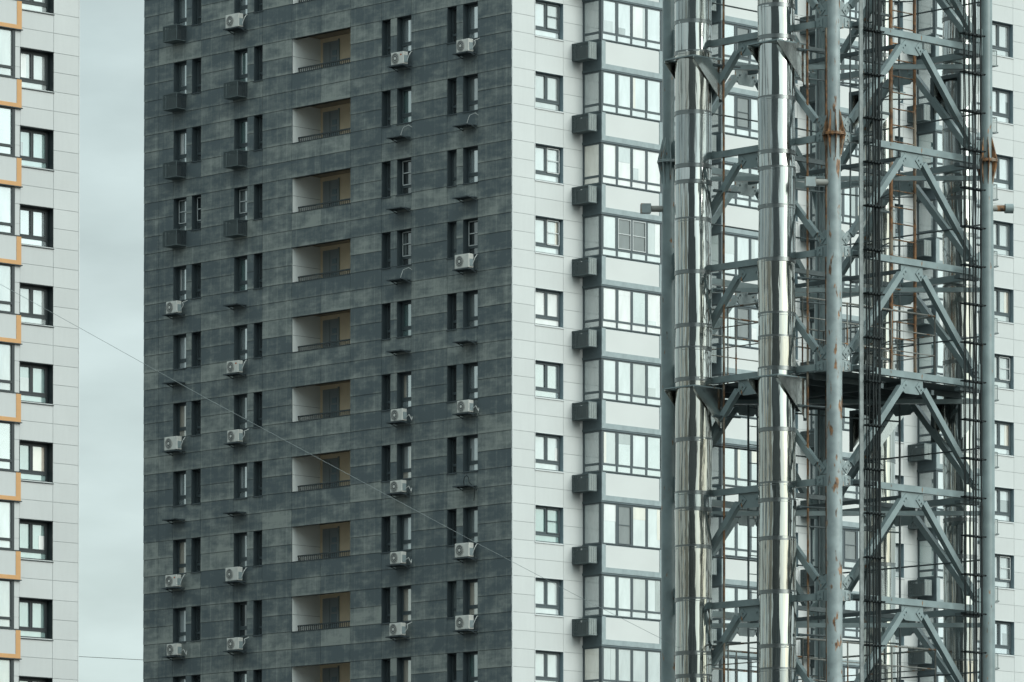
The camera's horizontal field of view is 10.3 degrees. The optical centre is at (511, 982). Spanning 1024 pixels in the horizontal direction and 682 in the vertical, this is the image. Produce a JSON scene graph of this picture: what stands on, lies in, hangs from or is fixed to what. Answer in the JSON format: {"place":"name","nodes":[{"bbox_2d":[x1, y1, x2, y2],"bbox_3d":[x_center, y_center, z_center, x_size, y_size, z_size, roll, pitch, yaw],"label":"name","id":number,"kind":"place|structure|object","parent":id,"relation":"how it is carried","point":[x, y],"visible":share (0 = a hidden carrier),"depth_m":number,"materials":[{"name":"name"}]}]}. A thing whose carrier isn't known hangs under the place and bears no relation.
{"place":"outdoors","nodes":[
{"label":"outdoors","id":0,"kind":"place"},
{"bbox_2d":[0,0,79,681],"bbox_3d":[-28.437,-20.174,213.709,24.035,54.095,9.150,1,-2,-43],"label":"apartment block","id":1,"kind":"structure","parent":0,"point":[40,266],"depth_m":217.64,"materials":[{"name":"concrete"}]},
{"bbox_2d":[19,125,53,171],"bbox_3d":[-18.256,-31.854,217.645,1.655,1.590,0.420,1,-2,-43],"label":"window","id":2,"kind":"structure","parent":1,"relation":"in","point":[36,144],"depth_m":217.94,"materials":[{"name":"glass"}]},
{"bbox_2d":[19,282,53,327],"bbox_3d":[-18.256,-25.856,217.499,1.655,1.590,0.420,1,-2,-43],"label":"window","id":3,"kind":"structure","parent":1,"relation":"in","point":[42,295],"depth_m":217.78,"materials":[{"name":"glass"}]},
{"bbox_2d":[19,361,53,405],"bbox_3d":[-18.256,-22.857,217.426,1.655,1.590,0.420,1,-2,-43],"label":"window","id":4,"kind":"structure","parent":1,"relation":"in","point":[35,379],"depth_m":217.68,"materials":[{"name":"glass"}]},
{"bbox_2d":[19,439,53,483],"bbox_3d":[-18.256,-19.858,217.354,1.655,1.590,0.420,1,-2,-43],"label":"window","id":5,"kind":"structure","parent":1,"relation":"in","point":[35,457],"depth_m":217.62,"materials":[{"name":"glass"}]},
{"bbox_2d":[19,518,53,562],"bbox_3d":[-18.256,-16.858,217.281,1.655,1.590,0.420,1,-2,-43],"label":"window","id":6,"kind":"structure","parent":1,"relation":"in","point":[35,536],"depth_m":217.57,"materials":[{"name":"glass"}]},
{"bbox_2d":[19,597,53,640],"bbox_3d":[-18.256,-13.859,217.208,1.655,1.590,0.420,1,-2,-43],"label":"window","id":7,"kind":"structure","parent":1,"relation":"in","point":[35,614],"depth_m":217.52,"materials":[{"name":"glass"}]},
{"bbox_2d":[20,47,53,93],"bbox_3d":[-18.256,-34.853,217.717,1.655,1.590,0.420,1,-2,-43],"label":"window","id":8,"kind":"structure","parent":1,"relation":"in","point":[36,65],"depth_m":218.00,"materials":[{"name":"glass"}]},
{"bbox_2d":[20,204,53,249],"bbox_3d":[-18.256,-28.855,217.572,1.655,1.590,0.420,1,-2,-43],"label":"window","id":9,"kind":"structure","parent":1,"relation":"in","point":[36,222],"depth_m":217.84,"materials":[{"name":"white glass"}]},
{"bbox_2d":[22,0,53,14],"bbox_3d":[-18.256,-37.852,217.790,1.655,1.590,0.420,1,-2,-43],"label":"window","id":10,"kind":"structure","parent":1,"relation":"in","point":[47,6],"depth_m":218.10,"materials":[{"name":"glass"}]},
{"bbox_2d":[79,0,143,681],"label":"sky","id":11,"kind":"structure","parent":0,"point":[111,281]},
{"label":"ground","id":12,"kind":"structure","parent":0,"visible":0},
{"bbox_2d":[143,0,1023,681],"bbox_3d":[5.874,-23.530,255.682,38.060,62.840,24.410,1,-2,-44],"label":"apartment tower","id":13,"kind":"structure","parent":12,"relation":"on","point":[321,324],"depth_m":241.32,"materials":[{"name":"concrete"}]},
{"bbox_2d":[162,229,185,247],"bbox_3d":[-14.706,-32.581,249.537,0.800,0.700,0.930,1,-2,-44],"label":"air conditioner cage","id":14,"kind":"object","parent":13,"relation":"attached to","point":[172,240],"visible":1,"depth_m":249.27,"materials":[{"name":"metal"}]},
{"bbox_2d":[162,160,186,179],"bbox_3d":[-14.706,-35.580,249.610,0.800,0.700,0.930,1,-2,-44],"label":"air conditioner cage","id":15,"kind":"object","parent":13,"relation":"attached to","point":[174,171],"visible":1,"depth_m":249.34,"materials":[{"name":"metal"}]},
{"bbox_2d":[163,92,185,111],"bbox_3d":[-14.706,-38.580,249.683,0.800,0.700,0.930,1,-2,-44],"label":"air conditioner cage","id":16,"kind":"object","parent":13,"relation":"attached to","point":[174,103],"visible":1,"depth_m":249.43,"materials":[{"name":"metal"}]},
{"bbox_2d":[163,24,186,43],"bbox_3d":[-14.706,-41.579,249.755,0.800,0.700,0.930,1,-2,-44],"label":"air conditioner cage","id":17,"kind":"object","parent":13,"relation":"attached to","point":[174,34],"visible":1,"depth_m":249.50,"materials":[{"name":"metal"}]},
{"bbox_2d":[172,470,185,506],"bbox_3d":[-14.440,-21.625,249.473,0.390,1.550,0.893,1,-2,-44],"label":"window","id":18,"kind":"structure","parent":13,"relation":"in","point":[179,477],"depth_m":249.75,"materials":[{"name":"glass"}]},
{"bbox_2d":[172,607,185,643],"bbox_3d":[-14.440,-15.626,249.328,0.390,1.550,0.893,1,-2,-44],"label":"window","id":19,"kind":"structure","parent":13,"relation":"in","point":[179,614],"depth_m":249.57,"materials":[{"name":"glass"}]},
{"bbox_2d":[173,265,185,300],"bbox_3d":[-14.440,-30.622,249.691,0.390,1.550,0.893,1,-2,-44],"label":"window","id":20,"kind":"structure","parent":13,"relation":"in","point":[179,272],"depth_m":249.93,"materials":[{"name":"glass"}]},
{"bbox_2d":[172,333,186,370],"bbox_3d":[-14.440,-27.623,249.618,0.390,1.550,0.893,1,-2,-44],"label":"window","id":21,"kind":"structure","parent":13,"relation":"in","point":[179,341],"depth_m":249.87,"materials":[{"name":"glass"}]},
{"bbox_2d":[173,402,185,437],"bbox_3d":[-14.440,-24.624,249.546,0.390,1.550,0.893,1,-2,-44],"label":"window","id":22,"kind":"structure","parent":13,"relation":"in","point":[179,409],"depth_m":249.81,"materials":[{"name":"glass"}]},
{"bbox_2d":[173,539,185,574],"bbox_3d":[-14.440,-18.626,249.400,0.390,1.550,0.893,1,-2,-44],"label":"window","id":23,"kind":"structure","parent":13,"relation":"in","point":[179,546],"depth_m":249.69,"materials":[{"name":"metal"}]},
{"bbox_2d":[173,197,186,233],"bbox_3d":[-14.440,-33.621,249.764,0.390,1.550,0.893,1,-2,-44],"label":"window","id":24,"kind":"structure","parent":13,"relation":"in","point":[179,203],"depth_m":250.06,"materials":[{"name":"glass"}]},
{"bbox_2d":[174,60,186,96],"bbox_3d":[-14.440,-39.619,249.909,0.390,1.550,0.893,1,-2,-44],"label":"window","id":25,"kind":"structure","parent":13,"relation":"in","point":[180,68],"depth_m":250.18,"materials":[{"name":"glass"}]},
{"bbox_2d":[174,128,186,164],"bbox_3d":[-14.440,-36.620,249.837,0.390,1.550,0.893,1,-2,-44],"label":"window","id":26,"kind":"structure","parent":13,"relation":"in","point":[180,146],"depth_m":250.12,"materials":[{"name":"glass"}]},
{"bbox_2d":[190,468,200,504],"bbox_3d":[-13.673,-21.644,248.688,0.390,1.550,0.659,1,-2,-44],"label":"narrow window","id":27,"kind":"structure","parent":13,"relation":"in","point":[195,473],"depth_m":248.90,"materials":[{"name":"glass"}]},
{"bbox_2d":[190,606,200,641],"bbox_3d":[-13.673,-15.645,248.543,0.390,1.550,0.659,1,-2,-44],"label":"narrow window","id":28,"kind":"structure","parent":13,"relation":"in","point":[195,610],"depth_m":248.78,"materials":[{"name":"glass"}]},
{"bbox_2d":[191,400,200,435],"bbox_3d":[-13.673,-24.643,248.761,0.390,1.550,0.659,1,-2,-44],"label":"narrow window","id":29,"kind":"structure","parent":13,"relation":"in","point":[196,405],"depth_m":248.96,"materials":[{"name":"glass"}]},
{"bbox_2d":[191,537,200,572],"bbox_3d":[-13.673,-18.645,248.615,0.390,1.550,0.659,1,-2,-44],"label":"narrow window","id":30,"kind":"structure","parent":13,"relation":"in","point":[195,542],"depth_m":248.84,"materials":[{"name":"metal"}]},
{"bbox_2d":[223,149,246,168],"bbox_3d":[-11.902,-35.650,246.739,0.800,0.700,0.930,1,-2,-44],"label":"air conditioner cage","id":31,"kind":"object","parent":13,"relation":"attached to","point":[235,160],"visible":1,"depth_m":246.46,"materials":[{"name":"metal"}]},
{"bbox_2d":[223,80,247,99],"bbox_3d":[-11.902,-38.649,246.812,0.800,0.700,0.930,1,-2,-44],"label":"air conditioner cage","id":32,"kind":"object","parent":13,"relation":"attached to","point":[235,91],"visible":1,"depth_m":246.53,"materials":[{"name":"metal"}]},
{"bbox_2d":[223,218,247,237],"bbox_3d":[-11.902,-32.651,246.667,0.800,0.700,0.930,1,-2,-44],"label":"air conditioner cage","id":33,"kind":"object","parent":13,"relation":"attached to","point":[234,229],"visible":1,"depth_m":246.39,"materials":[{"name":"metal"}]},
{"bbox_2d":[233,463,246,499],"bbox_3d":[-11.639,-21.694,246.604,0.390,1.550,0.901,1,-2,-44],"label":"window","id":34,"kind":"structure","parent":13,"relation":"in","point":[240,470],"depth_m":246.84,"materials":[{"name":"glass"}]},
{"bbox_2d":[233,601,246,637],"bbox_3d":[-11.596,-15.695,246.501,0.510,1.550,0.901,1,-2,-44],"label":"window","id":35,"kind":"structure","parent":13,"relation":"in","point":[240,608],"depth_m":246.72,"materials":[{"name":"glass"}]},
{"bbox_2d":[233,255,247,292],"bbox_3d":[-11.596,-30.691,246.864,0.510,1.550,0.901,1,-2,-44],"label":"window","id":36,"kind":"structure","parent":13,"relation":"in","point":[240,262],"depth_m":247.08,"materials":[{"name":"glass"}]},
{"bbox_2d":[234,393,246,429],"bbox_3d":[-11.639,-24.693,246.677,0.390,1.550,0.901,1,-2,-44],"label":"window","id":37,"kind":"structure","parent":13,"relation":"in","point":[240,401],"depth_m":246.96,"materials":[{"name":"glass"}]},
{"bbox_2d":[234,532,246,567],"bbox_3d":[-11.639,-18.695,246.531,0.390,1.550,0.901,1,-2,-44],"label":"window","id":38,"kind":"structure","parent":13,"relation":"in","point":[240,539],"depth_m":246.78,"materials":[{"name":"metal"}]},
{"bbox_2d":[234,48,247,84],"bbox_3d":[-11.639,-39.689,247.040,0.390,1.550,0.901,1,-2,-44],"label":"window","id":39,"kind":"structure","parent":13,"relation":"in","point":[240,56],"depth_m":247.32,"materials":[{"name":"glass"}]},
{"bbox_2d":[234,117,247,152],"bbox_3d":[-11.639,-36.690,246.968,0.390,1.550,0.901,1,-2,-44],"label":"window","id":40,"kind":"structure","parent":13,"relation":"in","point":[240,125],"depth_m":247.20,"materials":[{"name":"glass"}]},
{"bbox_2d":[234,186,247,222],"bbox_3d":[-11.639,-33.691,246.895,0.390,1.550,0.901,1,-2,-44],"label":"window","id":41,"kind":"structure","parent":13,"relation":"in","point":[240,194],"depth_m":247.14,"materials":[{"name":"glass"}]},
{"bbox_2d":[234,324,247,360],"bbox_3d":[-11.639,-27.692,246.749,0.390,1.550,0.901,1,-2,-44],"label":"window","id":42,"kind":"structure","parent":13,"relation":"in","point":[240,332],"depth_m":247.02,"materials":[{"name":"glass"}]},
{"bbox_2d":[380,516,390,553],"bbox_3d":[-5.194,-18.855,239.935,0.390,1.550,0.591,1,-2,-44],"label":"narrow window","id":43,"kind":"structure","parent":13,"relation":"in","point":[385,521],"depth_m":240.13,"materials":[{"name":"glass"}]},
{"bbox_2d":[396,86,411,124],"bbox_3d":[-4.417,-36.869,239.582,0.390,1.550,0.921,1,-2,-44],"label":"window","id":44,"kind":"structure","parent":13,"relation":"in","point":[404,105],"depth_m":239.83,"materials":[{"name":"glass"}]},
{"bbox_2d":[396,157,411,195],"bbox_3d":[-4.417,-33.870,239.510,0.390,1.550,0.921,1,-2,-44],"label":"window","id":45,"kind":"structure","parent":13,"relation":"in","point":[404,175],"depth_m":239.77,"materials":[{"name":"glass"}]},
{"bbox_2d":[396,228,411,266],"bbox_3d":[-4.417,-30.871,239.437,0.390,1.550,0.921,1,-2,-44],"label":"window","id":46,"kind":"structure","parent":13,"relation":"in","point":[403,236],"depth_m":239.72,"materials":[{"name":"glass"}]},
{"bbox_2d":[396,514,411,551],"bbox_3d":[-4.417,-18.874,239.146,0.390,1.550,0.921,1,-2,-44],"label":"window","id":47,"kind":"structure","parent":13,"relation":"in","point":[404,531],"depth_m":239.42,"materials":[{"name":"glass"}]},
{"bbox_2d":[397,15,411,51],"bbox_3d":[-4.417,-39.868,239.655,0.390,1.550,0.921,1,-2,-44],"label":"window","id":48,"kind":"structure","parent":13,"relation":"in","point":[404,34],"depth_m":239.89,"materials":[{"name":"glass"}]},
{"bbox_2d":[397,300,411,337],"bbox_3d":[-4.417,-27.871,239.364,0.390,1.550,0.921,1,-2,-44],"label":"window","id":49,"kind":"structure","parent":13,"relation":"in","point":[404,317],"depth_m":239.60,"materials":[{"name":"glass"}]},
{"bbox_2d":[397,371,411,408],"bbox_3d":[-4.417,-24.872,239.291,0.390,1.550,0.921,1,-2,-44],"label":"window","id":50,"kind":"structure","parent":13,"relation":"in","point":[404,388],"depth_m":239.54,"materials":[{"name":"glass"}]},
{"bbox_2d":[397,442,411,479],"bbox_3d":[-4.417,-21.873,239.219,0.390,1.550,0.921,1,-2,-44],"label":"window","id":51,"kind":"structure","parent":13,"relation":"in","point":[403,449],"depth_m":239.48,"materials":[{"name":"glass"}]},
{"bbox_2d":[397,585,411,622],"bbox_3d":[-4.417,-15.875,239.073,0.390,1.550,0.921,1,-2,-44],"label":"window","id":52,"kind":"structure","parent":13,"relation":"in","point":[403,592],"depth_m":239.31,"materials":[{"name":"glass"}]},
{"bbox_2d":[397,657,411,681],"bbox_3d":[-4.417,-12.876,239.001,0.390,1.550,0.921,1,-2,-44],"label":"window","id":53,"kind":"structure","parent":13,"relation":"in","point":[404,674],"depth_m":239.25,"materials":[{"name":"glass"}]},
{"bbox_2d":[446,77,456,115],"bbox_3d":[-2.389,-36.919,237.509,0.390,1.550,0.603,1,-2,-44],"label":"narrow window","id":54,"kind":"structure","parent":13,"relation":"in","point":[452,82],"depth_m":237.68,"materials":[{"name":"glass"}]},
{"bbox_2d":[446,149,456,187],"bbox_3d":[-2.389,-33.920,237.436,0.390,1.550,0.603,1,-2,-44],"label":"narrow window","id":55,"kind":"structure","parent":13,"relation":"in","point":[451,154],"depth_m":237.62,"materials":[{"name":"glass"}]},
{"bbox_2d":[446,293,456,330],"bbox_3d":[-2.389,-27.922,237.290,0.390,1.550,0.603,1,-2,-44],"label":"narrow window","id":56,"kind":"structure","parent":13,"relation":"in","point":[451,298],"depth_m":237.50,"materials":[{"name":"glass"}]},
{"bbox_2d":[446,365,456,402],"bbox_3d":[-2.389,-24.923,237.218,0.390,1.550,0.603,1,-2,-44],"label":"narrow window","id":57,"kind":"structure","parent":13,"relation":"in","point":[452,369],"depth_m":237.39,"materials":[{"name":"glass"}]},
{"bbox_2d":[446,437,456,474],"bbox_3d":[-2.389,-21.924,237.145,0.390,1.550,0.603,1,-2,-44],"label":"narrow window","id":58,"kind":"structure","parent":13,"relation":"in","point":[451,441],"depth_m":237.33,"materials":[{"name":"glass"}]},
{"bbox_2d":[446,509,456,546],"bbox_3d":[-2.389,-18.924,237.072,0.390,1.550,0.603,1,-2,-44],"label":"narrow window","id":59,"kind":"structure","parent":13,"relation":"in","point":[451,513],"depth_m":237.27,"materials":[{"name":"glass"}]},
{"bbox_2d":[446,581,456,618],"bbox_3d":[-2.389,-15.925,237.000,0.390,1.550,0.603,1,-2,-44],"label":"narrow window","id":60,"kind":"structure","parent":13,"relation":"in","point":[451,585],"depth_m":237.21,"materials":[{"name":"metal"}]},
{"bbox_2d":[447,6,456,43],"bbox_3d":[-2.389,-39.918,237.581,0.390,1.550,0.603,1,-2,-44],"label":"narrow window","id":61,"kind":"structure","parent":13,"relation":"in","point":[451,11],"depth_m":237.79,"materials":[{"name":"glass"}]},
{"bbox_2d":[447,221,456,258],"bbox_3d":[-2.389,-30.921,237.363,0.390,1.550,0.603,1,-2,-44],"label":"narrow window","id":62,"kind":"structure","parent":13,"relation":"in","point":[451,226],"depth_m":237.56,"materials":[{"name":"glass"}]},
{"bbox_2d":[462,73,477,112],"bbox_3d":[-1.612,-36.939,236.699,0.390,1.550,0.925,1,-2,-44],"label":"window","id":63,"kind":"structure","parent":13,"relation":"in","point":[470,82],"depth_m":236.98,"materials":[{"name":"glass"}]},
{"bbox_2d":[462,145,477,184],"bbox_3d":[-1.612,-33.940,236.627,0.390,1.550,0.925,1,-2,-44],"label":"window","id":64,"kind":"structure","parent":13,"relation":"in","point":[470,154],"depth_m":236.86,"materials":[{"name":"glass"}]},
{"bbox_2d":[462,290,477,328],"bbox_3d":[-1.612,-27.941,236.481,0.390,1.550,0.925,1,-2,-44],"label":"window","id":65,"kind":"structure","parent":13,"relation":"in","point":[470,298],"depth_m":236.75,"materials":[{"name":"glass"}]},
{"bbox_2d":[462,434,477,472],"bbox_3d":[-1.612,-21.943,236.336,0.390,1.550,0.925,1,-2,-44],"label":"window","id":66,"kind":"structure","parent":13,"relation":"in","point":[470,442],"depth_m":236.58,"materials":[{"name":"glass"}]},
{"bbox_2d":[463,1,477,38],"bbox_3d":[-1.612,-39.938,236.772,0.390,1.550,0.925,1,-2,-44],"label":"window","id":67,"kind":"structure","parent":13,"relation":"in","point":[470,10],"depth_m":237.04,"materials":[{"name":"glass"}]},
{"bbox_2d":[463,217,477,254],"bbox_3d":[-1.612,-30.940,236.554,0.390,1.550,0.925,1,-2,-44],"label":"window","id":68,"kind":"structure","parent":13,"relation":"in","point":[470,226],"depth_m":236.81,"materials":[{"name":"glass"}]},
{"bbox_2d":[463,362,477,399],"bbox_3d":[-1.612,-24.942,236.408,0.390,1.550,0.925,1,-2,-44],"label":"window","id":69,"kind":"structure","parent":13,"relation":"in","point":[470,370],"depth_m":236.69,"materials":[{"name":"glass"}]},
{"bbox_2d":[463,506,477,543],"bbox_3d":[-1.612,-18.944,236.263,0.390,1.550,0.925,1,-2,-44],"label":"window","id":70,"kind":"structure","parent":13,"relation":"in","point":[470,514],"depth_m":236.52,"materials":[{"name":"glass"}]},
{"bbox_2d":[463,579,477,615],"bbox_3d":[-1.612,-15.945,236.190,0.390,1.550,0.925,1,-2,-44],"label":"window","id":71,"kind":"structure","parent":13,"relation":"in","point":[470,586],"depth_m":236.46,"materials":[{"name":"glass"}]},
{"bbox_2d":[463,651,477,681],"bbox_3d":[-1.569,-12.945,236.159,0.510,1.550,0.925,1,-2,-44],"label":"window","id":72,"kind":"structure","parent":13,"relation":"in","point":[470,659],"depth_m":236.40,"materials":[{"name":"glass"}]},
{"bbox_2d":[534,0,563,41],"bbox_3d":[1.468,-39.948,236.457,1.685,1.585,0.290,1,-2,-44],"label":"window","id":73,"kind":"structure","parent":13,"relation":"in","point":[548,16],"depth_m":236.63,"materials":[{"name":"glass"}]},
{"bbox_2d":[534,287,563,328],"bbox_3d":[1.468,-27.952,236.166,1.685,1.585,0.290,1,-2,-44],"label":"window","id":74,"kind":"structure","parent":13,"relation":"in","point":[548,305],"depth_m":236.34,"materials":[{"name":"glass"}]},
{"bbox_2d":[534,432,563,472],"bbox_3d":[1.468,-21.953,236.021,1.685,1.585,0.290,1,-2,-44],"label":"window","id":75,"kind":"structure","parent":13,"relation":"in","point":[548,450],"depth_m":236.23,"materials":[{"name":"glass"}]},
{"bbox_2d":[534,577,563,617],"bbox_3d":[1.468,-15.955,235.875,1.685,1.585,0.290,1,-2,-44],"label":"window","id":76,"kind":"structure","parent":13,"relation":"in","point":[548,596],"depth_m":236.06,"materials":[{"name":"glass"}]},
{"bbox_2d":[535,649,562,681],"bbox_3d":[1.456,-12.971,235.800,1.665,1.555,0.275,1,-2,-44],"label":"window","id":77,"kind":"structure","parent":13,"relation":"in","point":[548,663],"depth_m":236.00,"materials":[{"name":"white glass"}]},
{"bbox_2d":[535,70,563,112],"bbox_3d":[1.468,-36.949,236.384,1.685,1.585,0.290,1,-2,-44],"label":"window","id":78,"kind":"structure","parent":13,"relation":"in","point":[548,86],"depth_m":236.58,"materials":[{"name":"glass"}]},
{"bbox_2d":[535,142,563,184],"bbox_3d":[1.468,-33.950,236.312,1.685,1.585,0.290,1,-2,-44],"label":"window","id":79,"kind":"structure","parent":13,"relation":"in","point":[548,158],"depth_m":236.52,"materials":[{"name":"glass"}]},
{"bbox_2d":[535,215,563,256],"bbox_3d":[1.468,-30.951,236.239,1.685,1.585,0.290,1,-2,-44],"label":"window","id":80,"kind":"structure","parent":13,"relation":"in","point":[548,230],"depth_m":236.40,"materials":[{"name":"white glass"}]},
{"bbox_2d":[535,359,563,400],"bbox_3d":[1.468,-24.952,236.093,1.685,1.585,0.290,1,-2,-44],"label":"window","id":81,"kind":"structure","parent":13,"relation":"in","point":[548,374],"depth_m":236.29,"materials":[{"name":"grey glass"}]},
{"bbox_2d":[535,504,563,544],"bbox_3d":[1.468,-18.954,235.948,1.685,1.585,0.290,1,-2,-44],"label":"window","id":82,"kind":"structure","parent":13,"relation":"in","point":[548,519],"depth_m":236.11,"materials":[{"name":"grey glass"}]},
{"bbox_2d":[572,41,596,62],"bbox_3d":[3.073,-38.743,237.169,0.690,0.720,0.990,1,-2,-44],"label":"air conditioner cage","id":83,"kind":"object","parent":13,"relation":"attached to","point":[583,53],"visible":1,"depth_m":236.91,"materials":[{"name":"metal"}]},
{"bbox_2d":[572,113,596,133],"bbox_3d":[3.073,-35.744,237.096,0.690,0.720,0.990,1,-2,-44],"label":"air conditioner cage","id":84,"kind":"object","parent":13,"relation":"attached to","point":[583,125],"visible":1,"depth_m":236.85,"materials":[{"name":"metal"}]},
{"bbox_2d":[572,185,596,205],"bbox_3d":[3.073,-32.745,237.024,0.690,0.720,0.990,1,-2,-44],"label":"air conditioner cage","id":85,"kind":"object","parent":13,"relation":"attached to","point":[582,197],"visible":1,"depth_m":236.77,"materials":[{"name":"metal"}]},
{"bbox_2d":[572,257,596,277],"bbox_3d":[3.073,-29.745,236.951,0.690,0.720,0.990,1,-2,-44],"label":"air conditioner cage","id":86,"kind":"object","parent":13,"relation":"attached to","point":[582,269],"visible":1,"depth_m":236.71,"materials":[{"name":"metal"}]},
{"bbox_2d":[572,329,596,349],"bbox_3d":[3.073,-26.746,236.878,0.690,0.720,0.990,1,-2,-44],"label":"air conditioner cage","id":87,"kind":"object","parent":13,"relation":"attached to","point":[581,341],"visible":1,"depth_m":236.64,"materials":[{"name":"metal"}]},
{"bbox_2d":[572,401,597,420],"bbox_3d":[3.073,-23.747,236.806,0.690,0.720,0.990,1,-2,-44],"label":"air conditioner cage","id":88,"kind":"object","parent":13,"relation":"attached to","point":[582,413],"visible":1,"depth_m":236.56,"materials":[{"name":"metal"}]},
{"bbox_2d":[572,473,597,492],"bbox_3d":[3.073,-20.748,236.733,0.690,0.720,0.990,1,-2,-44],"label":"air conditioner cage","id":89,"kind":"object","parent":13,"relation":"attached to","point":[582,485],"visible":1,"depth_m":236.48,"materials":[{"name":"metal"}]},
{"bbox_2d":[572,545,597,564],"bbox_3d":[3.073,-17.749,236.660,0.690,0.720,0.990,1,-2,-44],"label":"air conditioner cage","id":90,"kind":"object","parent":13,"relation":"attached to","point":[582,557],"visible":1,"depth_m":236.40,"materials":[{"name":"metal"}]},
{"bbox_2d":[572,618,597,636],"bbox_3d":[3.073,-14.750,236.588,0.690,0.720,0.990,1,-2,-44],"label":"air conditioner cage","id":91,"kind":"object","parent":13,"relation":"attached to","point":[581,628],"visible":1,"depth_m":236.33,"materials":[{"name":"metal"}]},
{"bbox_2d":[907,443,931,461],"bbox_3d":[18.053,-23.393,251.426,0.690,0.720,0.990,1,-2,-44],"label":"air conditioner cage","id":92,"kind":"object","parent":13,"relation":"attached to","point":[919,449],"visible":0.92,"depth_m":251.19,"materials":[{"name":"metal"}]},
{"bbox_2d":[908,579,931,596],"bbox_3d":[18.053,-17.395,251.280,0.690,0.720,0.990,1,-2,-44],"label":"air conditioner cage","id":93,"kind":"object","parent":13,"relation":"attached to","point":[918,588],"visible":1,"depth_m":251.00,"materials":[{"name":"metal"}]},
{"bbox_2d":[992,20,1013,58],"bbox_3d":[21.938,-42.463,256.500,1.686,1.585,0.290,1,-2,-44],"label":"window","id":94,"kind":"structure","parent":13,"relation":"in","point":[1002,32],"depth_m":256.80,"materials":[{"name":"glass"}]},
{"bbox_2d":[992,86,1013,125],"bbox_3d":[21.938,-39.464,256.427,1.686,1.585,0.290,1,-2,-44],"label":"window","id":95,"kind":"structure","parent":13,"relation":"in","point":[1002,99],"depth_m":256.74,"materials":[{"name":"glass"}]},
{"bbox_2d":[993,154,1013,191],"bbox_3d":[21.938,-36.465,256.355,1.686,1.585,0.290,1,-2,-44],"label":"window","id":96,"kind":"structure","parent":13,"relation":"in","point":[1003,178],"depth_m":256.74,"materials":[{"name":"white glass"}]},
{"bbox_2d":[993,220,1013,257],"bbox_3d":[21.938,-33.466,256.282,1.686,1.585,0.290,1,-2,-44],"label":"window","id":97,"kind":"structure","parent":13,"relation":"in","point":[1002,230],"depth_m":256.61,"materials":[{"name":"glass"}]},
{"bbox_2d":[994,286,1013,323],"bbox_3d":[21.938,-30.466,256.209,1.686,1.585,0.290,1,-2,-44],"label":"window","id":98,"kind":"structure","parent":13,"relation":"in","point":[1003,297],"depth_m":256.55,"materials":[{"name":"glass"}]},
{"bbox_2d":[994,353,1014,390],"bbox_3d":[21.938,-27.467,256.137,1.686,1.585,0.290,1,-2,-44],"label":"window","id":99,"kind":"structure","parent":13,"relation":"in","point":[1004,364],"depth_m":256.49,"materials":[{"name":"grey glass"}]},
{"bbox_2d":[995,420,1013,456],"bbox_3d":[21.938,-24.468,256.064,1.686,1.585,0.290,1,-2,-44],"label":"window","id":100,"kind":"structure","parent":13,"relation":"in","point":[1004,430],"depth_m":256.42,"materials":[{"name":"glass"}]},
{"bbox_2d":[995,486,1014,523],"bbox_3d":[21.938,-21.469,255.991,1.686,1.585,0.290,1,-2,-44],"label":"window","id":101,"kind":"structure","parent":13,"relation":"in","point":[1004,497],"depth_m":256.36,"materials":[{"name":"grey glass"}]},
{"bbox_2d":[995,553,1014,589],"bbox_3d":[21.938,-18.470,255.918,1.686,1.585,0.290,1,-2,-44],"label":"window","id":102,"kind":"structure","parent":13,"relation":"in","point":[1004,563],"depth_m":256.24,"materials":[{"name":"glass"}]},
{"bbox_2d":[995,620,1014,656],"bbox_3d":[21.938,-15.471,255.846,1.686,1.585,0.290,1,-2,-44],"label":"window","id":103,"kind":"structure","parent":13,"relation":"in","point":[1004,630],"depth_m":256.17,"materials":[{"name":"white glass"}]},
{"bbox_2d":[640,0,1013,681],"bbox_3d":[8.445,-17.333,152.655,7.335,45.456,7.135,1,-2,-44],"label":"lattice tower","id":104,"kind":"structure","parent":12,"relation":"on","point":[836,384],"depth_m":152.24,"materials":[{"name":"metal"}]},
{"bbox_2d":[664,0,722,681],"bbox_3d":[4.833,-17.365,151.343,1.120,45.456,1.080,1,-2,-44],"label":"flue","id":105,"kind":"object","parent":104,"relation":"attached to","point":[695,396],"visible":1,"depth_m":150.94,"materials":[{"name":"silver metal"}]},
{"bbox_2d":[748,0,806,681],"bbox_3d":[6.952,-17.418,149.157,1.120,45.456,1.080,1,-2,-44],"label":"flue","id":106,"kind":"object","parent":104,"relation":"attached to","point":[779,387],"visible":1,"depth_m":148.74,"materials":[{"name":"silver metal"}]},
{"bbox_2d":[863,0,885,681],"bbox_3d":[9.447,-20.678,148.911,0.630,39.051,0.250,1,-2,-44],"label":"cable bundle","id":107,"kind":"object","parent":104,"relation":"attached to","point":[875,206],"visible":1,"depth_m":148.79,"materials":[{"name":"grey metal"}]},
{"bbox_2d":[849,0,904,681],"bbox_3d":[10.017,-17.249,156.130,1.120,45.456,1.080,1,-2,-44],"label":"flue","id":108,"kind":"object","parent":104,"relation":"attached to","point":[888,580],"visible":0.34,"depth_m":155.77,"materials":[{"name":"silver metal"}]},
{"bbox_2d":[930,0,979,681],"bbox_3d":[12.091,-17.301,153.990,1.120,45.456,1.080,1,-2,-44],"label":"flue","id":109,"kind":"object","parent":104,"relation":"attached to","point":[952,416],"visible":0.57,"depth_m":153.63,"materials":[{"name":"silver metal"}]},
{"bbox_2d":[960,0,986,681],"bbox_3d":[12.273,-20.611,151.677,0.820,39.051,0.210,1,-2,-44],"label":"cable bundle","id":110,"kind":"object","parent":104,"relation":"attached to","point":[974,73],"visible":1,"depth_m":151.59,"materials":[{"name":"grey metal"}]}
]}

